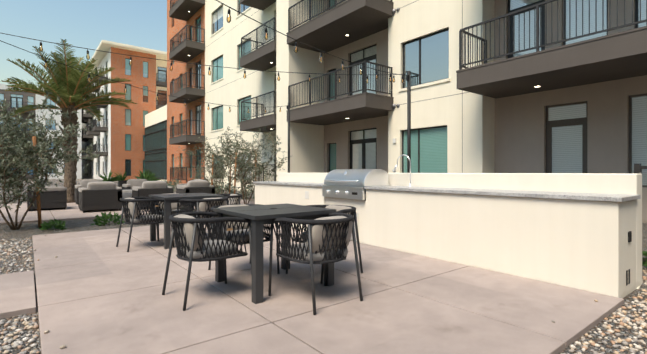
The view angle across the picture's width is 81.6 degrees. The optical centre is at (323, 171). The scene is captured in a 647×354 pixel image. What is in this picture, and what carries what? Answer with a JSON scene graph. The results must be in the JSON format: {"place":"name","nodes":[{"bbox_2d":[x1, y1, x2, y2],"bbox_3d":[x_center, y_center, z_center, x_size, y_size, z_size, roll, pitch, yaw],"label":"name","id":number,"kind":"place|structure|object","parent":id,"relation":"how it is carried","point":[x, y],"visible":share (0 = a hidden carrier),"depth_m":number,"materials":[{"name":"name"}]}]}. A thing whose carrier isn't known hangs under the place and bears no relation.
{"place":"outdoors","nodes":[
{"label":"outdoors","id":0,"kind":"place"},
{"bbox_2d":[0,0,166,86],"label":"sky","id":1,"kind":"structure","parent":0,"point":[83,23],"materials":[{"name":"blue"}]},
{"bbox_2d":[0,224,623,353],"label":"patio","id":2,"kind":"structure","parent":0,"point":[98,291],"depth_m":3.17,"materials":[{"name":"beige concrete"}]},
{"bbox_2d":[116,197,173,251],"bbox_3d":[-2.694,0.753,5.640,0.653,0.743,0.650,0,0,-44],"label":"dining chair","id":3,"kind":"object","parent":2,"relation":"on","point":[132,212],"visible":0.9,"depth_m":5.42,"materials":[{"name":"grey"}]},
{"bbox_2d":[156,193,196,240],"bbox_3d":[-2.602,0.753,6.472,0.664,0.743,0.677,0,0,-38],"label":"dining chair","id":4,"kind":"object","parent":2,"relation":"on","point":[174,207],"visible":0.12,"depth_m":6.48,"materials":[{"name":"grey"}]},
{"bbox_2d":[149,193,223,248],"bbox_3d":[-2.220,0.746,6.040,0.900,0.754,0.900,0,0,-38],"label":"dining table","id":5,"kind":"object","parent":2,"relation":"on","point":[168,199],"visible":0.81,"depth_m":5.66,"materials":[{"name":"grey metal"}]},
{"bbox_2d":[177,197,227,225],"bbox_3d":[-1.768,0.753,5.627,0.653,0.743,0.650,0,0,44],"label":"dining chair","id":6,"kind":"object","parent":2,"relation":"on","point":[205,204],"visible":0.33,"depth_m":5.38,"materials":[{"name":"grey"}]},
{"bbox_2d":[162,211,251,310],"bbox_3d":[-1.065,0.753,3.437,0.671,0.743,0.661,0,0,-38],"label":"dining chair","id":7,"kind":"object","parent":2,"relation":"on","point":[190,242],"visible":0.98,"depth_m":3.22,"materials":[{"name":"grey"}]},
{"bbox_2d":[217,194,242,204],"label":"dining chair","id":8,"kind":"object","parent":2,"relation":"on","point":[234,199],"visible":0.27,"depth_m":6.26,"materials":[{"name":"grey"}]},
{"bbox_2d":[208,204,279,283],"bbox_3d":[-0.923,0.753,4.188,0.661,0.743,0.670,0,0,-38],"label":"dining chair","id":9,"kind":"object","parent":2,"relation":"on","point":[267,235],"visible":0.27,"depth_m":4.15,"materials":[{"name":"grey"}]},
{"bbox_2d":[213,203,335,303],"bbox_3d":[-0.504,0.746,3.789,0.900,0.754,0.900,0,0,-38],"label":"dining table","id":10,"kind":"object","parent":2,"relation":"on","point":[258,216],"visible":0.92,"depth_m":3.52,"materials":[{"name":"grey metal"}]},
{"bbox_2d":[268,213,362,314],"bbox_3d":[-0.059,0.753,3.342,0.650,0.743,0.654,0,0,-38],"label":"dining chair","id":11,"kind":"object","parent":2,"relation":"on","point":[328,239],"visible":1,"depth_m":3.13,"materials":[{"name":"grey"}]},
{"bbox_2d":[34,235,597,348],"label":"stray stones","id":12,"kind":"object","parent":2,"relation":"on","point":[64,346],"visible":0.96,"depth_m":2.61,"materials":[{"name":"beige stone"}]},
{"bbox_2d":[286,205,362,285],"bbox_3d":[0.029,0.753,4.124,0.653,0.743,0.650,0,0,-44],"label":"dining chair","id":13,"kind":"object","parent":2,"relation":"on","point":[350,210],"visible":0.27,"depth_m":4.12,"materials":[{"name":"grey metal"}]},
{"bbox_2d":[0,178,646,353],"bbox_3d":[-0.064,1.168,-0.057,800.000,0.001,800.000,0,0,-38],"label":"ground","id":14,"kind":"structure","parent":0,"point":[24,231],"depth_m":4.39,"materials":[{"name":"grey gravel"}]},
{"bbox_2d":[0,238,39,353],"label":"gravel stones","id":15,"kind":"object","parent":14,"relation":"on","point":[32,324],"visible":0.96,"depth_m":2.86,"materials":[{"name":"beige gravel"}]},
{"bbox_2d":[0,90,102,229],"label":"olive","id":16,"kind":"object","parent":14,"relation":"on","point":[16,158],"visible":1,"depth_m":7.43,"materials":[{"name":"green plant"}]},
{"bbox_2d":[39,219,66,230],"bbox_3d":[-5.443,1.061,7.550,0.484,0.263,0.488,0,0,-38],"label":"shrub","id":17,"kind":"object","parent":14,"relation":"on","point":[59,224],"visible":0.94,"depth_m":7.51,"materials":[{"name":"green plant"}]},
{"bbox_2d":[1,38,137,202],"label":"date palm","id":18,"kind":"object","parent":14,"relation":"on","point":[71,87],"visible":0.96,"depth_m":13.46,"materials":[{"name":"green plant"}]},
{"bbox_2d":[91,211,124,225],"bbox_3d":[-4.782,1.026,8.352,0.651,0.350,0.647,0,0,14],"label":"shrub","id":19,"kind":"object","parent":14,"relation":"on","point":[104,218],"visible":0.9,"depth_m":8.26,"materials":[{"name":"green plant"}]},
{"bbox_2d":[98,170,119,181],"bbox_3d":[-15.169,0.462,26.407,1.446,1.413,1.758,0,0,41],"label":"planter palm","id":20,"kind":"object","parent":14,"relation":"on","point":[111,179],"visible":0.52,"depth_m":26.39,"materials":[{"name":"green plant"}]},
{"bbox_2d":[112,171,128,186],"bbox_3d":[-15.742,0.521,29.567,1.825,1.294,1.650,0,0,-30],"label":"shrub","id":21,"kind":"object","parent":14,"relation":"on","point":[122,181],"visible":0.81,"depth_m":29.31,"materials":[{"name":"green plant"}]},
{"bbox_2d":[0,198,254,224],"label":"lounge pad","id":22,"kind":"object","parent":14,"relation":"on","point":[72,211],"visible":0.25,"depth_m":10.10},
{"bbox_2d":[27,182,66,210],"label":"lounge chair","id":23,"kind":"object","parent":22,"relation":"on","point":[53,197],"visible":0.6,"depth_m":10.94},
{"bbox_2d":[74,180,102,202],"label":"lounge chair","id":24,"kind":"object","parent":22,"relation":"on","point":[83,183],"visible":0.33,"depth_m":13.20,"materials":[{"name":"grey fabric"}]},
{"bbox_2d":[78,181,121,212],"bbox_3d":[-6.476,0.701,10.874,1.018,0.845,0.937,0,0,-38],"label":"lounge chair","id":25,"kind":"object","parent":22,"relation":"on","point":[104,195],"visible":0.98,"depth_m":10.52,"materials":[{"name":"grey fabric"}]},
{"bbox_2d":[122,189,131,197],"bbox_3d":[-6.627,0.855,12.598,1.500,0.535,0.765,0,0,-38],"label":"fire table","id":26,"kind":"object","parent":22,"relation":"on","point":[126,192],"visible":0.06,"depth_m":12.27,"materials":[{"name":"black concrete"}]},
{"bbox_2d":[122,179,146,188],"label":"lounge chair","id":27,"kind":"object","parent":22,"relation":"on","point":[131,183],"visible":0.33,"depth_m":14.20,"materials":[{"name":"grey fabric"}]},
{"bbox_2d":[132,181,172,209],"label":"lounge chair","id":28,"kind":"object","parent":22,"relation":"on","point":[147,188],"visible":0.65,"depth_m":11.31,"materials":[{"name":"grey fabric"}]},
{"bbox_2d":[177,180,214,203],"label":"lounge chair","id":29,"kind":"object","parent":22,"relation":"on","point":[198,186],"visible":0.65,"depth_m":12.33,"materials":[{"name":"grey fabric"}]},
{"bbox_2d":[135,170,156,180],"bbox_3d":[-11.819,0.470,24.966,1.592,1.395,1.708,0,0,-21],"label":"planter palm","id":30,"kind":"object","parent":14,"relation":"on","point":[142,176],"visible":0.54,"depth_m":24.98,"materials":[{"name":"green plant"}]},
{"bbox_2d":[135,168,160,180],"bbox_3d":[-13.320,0.444,28.361,1.511,1.448,1.940,0,0,22],"label":"planter palm","id":31,"kind":"object","parent":14,"relation":"on","point":[149,176],"visible":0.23,"depth_m":28.25,"materials":[{"name":"green plant"}]},
{"bbox_2d":[169,179,184,186],"bbox_3d":[-9.604,0.836,24.278,1.327,0.797,1.317,0,0,3],"label":"shrub","id":32,"kind":"object","parent":14,"relation":"on","point":[174,183],"visible":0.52,"depth_m":24.24,"materials":[{"name":"green plant"}]},
{"bbox_2d":[170,130,255,193],"bbox_3d":[-4.613,-0.269,16.130,3.598,3.275,2.672,0,0,-10],"label":"olive","id":33,"kind":"object","parent":14,"relation":"on","point":[209,166],"visible":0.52,"depth_m":15.87,"materials":[{"name":"green plant"}]},
{"bbox_2d":[215,182,237,193],"bbox_3d":[-4.677,0.820,17.724,1.245,0.743,1.339,0,0,-38],"label":"shrub","id":34,"kind":"object","parent":14,"relation":"on","point":[231,191],"visible":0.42,"depth_m":17.59,"materials":[{"name":"green plant"}]},
{"bbox_2d":[195,127,290,203],"bbox_3d":[-2.558,-0.180,12.690,3.451,2.712,3.256,0,0,-38],"label":"olive","id":35,"kind":"object","parent":14,"relation":"on","point":[239,161],"visible":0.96,"depth_m":12.61,"materials":[{"name":"green plant"}]},
{"bbox_2d":[238,185,254,199],"bbox_3d":[-3.094,0.857,16.027,1.174,0.749,1.161,0,0,-12],"label":"shrub","id":36,"kind":"object","parent":14,"relation":"on","point":[250,188],"visible":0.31,"depth_m":15.81,"materials":[{"name":"green plant"}]},
{"bbox_2d":[0,0,646,222],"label":"building walls","id":37,"kind":"structure","parent":14,"relation":"on","point":[505,135],"depth_m":16.41,"materials":[{"name":"paint"}]},
{"bbox_2d":[0,0,646,159],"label":"balcony slabs","id":38,"kind":"structure","parent":37,"relation":"attached to","point":[617,56],"depth_m":13.17,"materials":[{"name":"grey concrete"}]},
{"bbox_2d":[0,0,646,183],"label":"balcony rails","id":39,"kind":"object","parent":37,"relation":"attached to","point":[181,80],"visible":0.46,"depth_m":14.35,"materials":[{"name":"black metal"}]},
{"bbox_2d":[0,0,646,186],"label":"window frames","id":40,"kind":"structure","parent":37,"relation":"attached to","point":[551,124],"depth_m":13.22,"materials":[{"name":"black metal"}]},
{"bbox_2d":[0,0,646,184],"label":"window glass","id":41,"kind":"object","parent":40,"relation":"in","point":[566,149],"visible":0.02,"depth_m":12.28,"materials":[{"name":"teal glass"}]},
{"bbox_2d":[188,8,539,143],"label":"ceiling lights","id":42,"kind":"object","parent":37,"relation":"attached to","point":[394,106],"visible":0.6,"depth_m":13.35},
{"bbox_2d":[287,71,410,172],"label":"light poles","id":43,"kind":"object","parent":14,"relation":"on","point":[408,78],"visible":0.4,"depth_m":6.51,"materials":[{"name":"black metal"}]},
{"bbox_2d":[0,40,281,111],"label":"string lights","id":44,"kind":"object","parent":43,"relation":"attached to","point":[125,91],"visible":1,"depth_m":6.01,"materials":[{"name":"black"}]},
{"bbox_2d":[1,33,403,82],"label":"string lights","id":45,"kind":"object","parent":43,"relation":"attached to","point":[209,71],"visible":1,"depth_m":5.30,"materials":[{"name":"black"}]},
{"bbox_2d":[216,0,407,82],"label":"string lights","id":46,"kind":"object","parent":43,"relation":"attached to","point":[266,31],"visible":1,"depth_m":4.09,"materials":[{"name":"black"}]},
{"bbox_2d":[255,173,641,297],"bbox_3d":[0.847,0.599,6.304,0.840,1.162,6.874,0,0,-38],"label":"outdoor kitchen counter","id":47,"kind":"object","parent":14,"relation":"on","point":[585,245],"depth_m":4.21,"materials":[{"name":"white paint"}]},
{"bbox_2d":[322,169,388,199],"bbox_3d":[0.523,0.195,6.424,0.681,0.485,1.020,0,0,-38],"label":"grill","id":48,"kind":"object","parent":47,"relation":"on","point":[347,183],"visible":0.94,"depth_m":6.15,"materials":[{"name":"silver metal"}]},
{"bbox_2d":[253,181,640,201],"bbox_3d":[0.751,0.248,6.228,0.654,0.040,6.910,0,0,-38],"label":"countertop","id":49,"kind":"object","parent":47,"relation":"on","point":[575,196],"visible":0.79,"depth_m":4.32,"materials":[{"name":"stone"}]},
{"bbox_2d":[392,154,411,186],"bbox_3d":[1.225,-0.021,5.827,0.060,0.498,0.372,0,0,-38],"label":"faucet","id":50,"kind":"object","parent":49,"relation":"on","point":[393,170],"visible":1,"depth_m":5.75,"materials":[{"name":"silver metal"}]},
{"bbox_2d":[305,191,631,285],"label":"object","id":51,"kind":"object","parent":47,"relation":"attached to","point":[629,240],"visible":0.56,"depth_m":3.57,"materials":[{"name":"black metal"}]},
{"bbox_2d":[560,266,646,353],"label":"gravel stones","id":52,"kind":"object","parent":14,"relation":"on","point":[623,320],"visible":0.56,"depth_m":2.75,"materials":[{"name":"beige gravel"}]},
{"bbox_2d":[634,163,646,260],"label":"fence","id":53,"kind":"object","parent":14,"relation":"on","point":[638,168],"visible":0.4,"depth_m":4.60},
{"bbox_2d":[642,247,646,266],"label":"shrub","id":54,"kind":"object","parent":14,"relation":"on","point":[644,263],"visible":0.71,"depth_m":4.52,"materials":[{"name":"green plant"}]},
{"bbox_2d":[205,0,468,180],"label":"facade trim","id":55,"kind":"structure","parent":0,"point":[424,85],"depth_m":12.36,"materials":[{"name":"white paint"}]},
{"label":"block core","id":56,"kind":"object","parent":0,"visible":0},
{"bbox_2d":[89,40,166,72],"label":"roof cornice","id":57,"kind":"structure","parent":56,"relation":"on","point":[104,45],"depth_m":50.98,"materials":[{"name":"beige paint"}]}
]}

